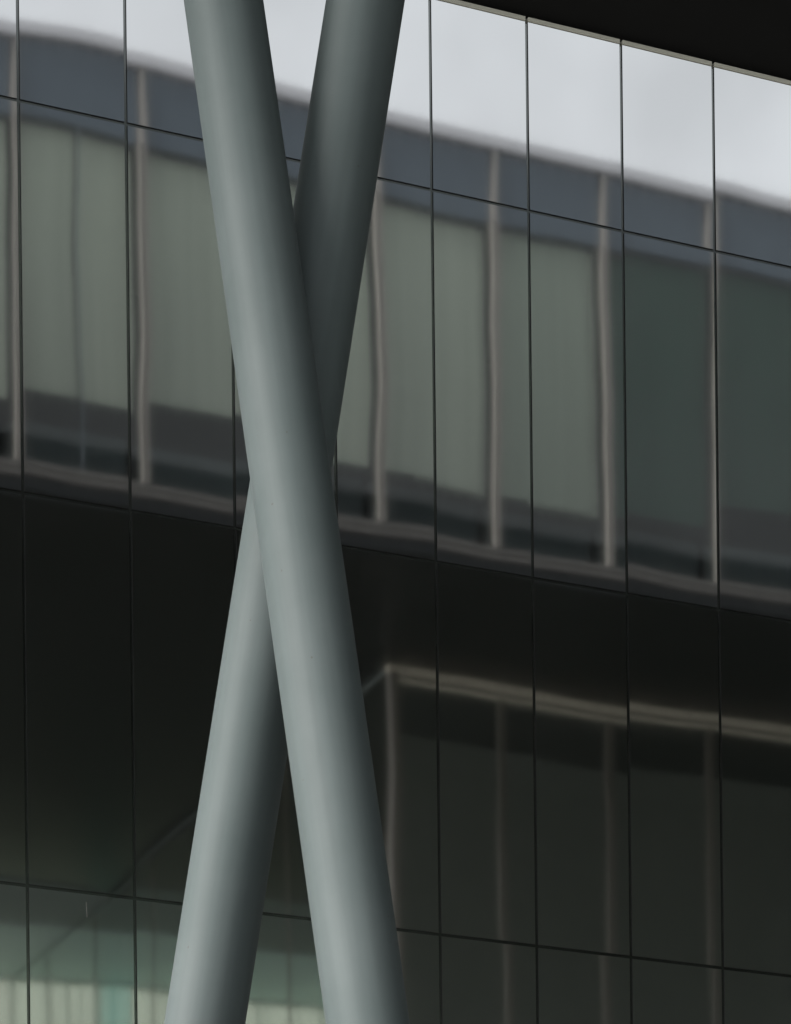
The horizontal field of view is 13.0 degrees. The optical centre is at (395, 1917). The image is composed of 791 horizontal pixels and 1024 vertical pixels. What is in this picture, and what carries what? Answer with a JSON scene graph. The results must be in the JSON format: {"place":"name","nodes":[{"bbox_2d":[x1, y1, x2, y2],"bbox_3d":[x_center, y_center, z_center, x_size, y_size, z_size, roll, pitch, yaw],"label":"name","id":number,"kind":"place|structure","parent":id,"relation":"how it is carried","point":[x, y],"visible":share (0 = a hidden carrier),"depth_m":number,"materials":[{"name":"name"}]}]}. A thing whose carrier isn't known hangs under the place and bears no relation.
{"place":"outdoors","nodes":[
{"label":"outdoors","id":0,"kind":"place"},
{"label":"ground","id":1,"kind":"structure","parent":0,"visible":0},
{"bbox_2d":[164,0,404,1023],"bbox_3d":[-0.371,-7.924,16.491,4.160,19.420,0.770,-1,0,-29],"label":"steel column","id":2,"kind":"structure","parent":1,"relation":"on","point":[227,877],"depth_m":16.30,"materials":[{"name":"grey metal"}]},
{"bbox_2d":[184,0,409,1023],"bbox_3d":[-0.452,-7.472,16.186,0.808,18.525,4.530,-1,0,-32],"label":"steel column","id":3,"kind":"structure","parent":1,"relation":"on","point":[340,829],"depth_m":15.87,"materials":[{"name":"grey metal"}]},
{"bbox_2d":[0,0,790,1023],"bbox_3d":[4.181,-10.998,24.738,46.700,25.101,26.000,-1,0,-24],"label":"panelled building","id":4,"kind":"structure","parent":1,"relation":"on","point":[562,474],"depth_m":24.15,"materials":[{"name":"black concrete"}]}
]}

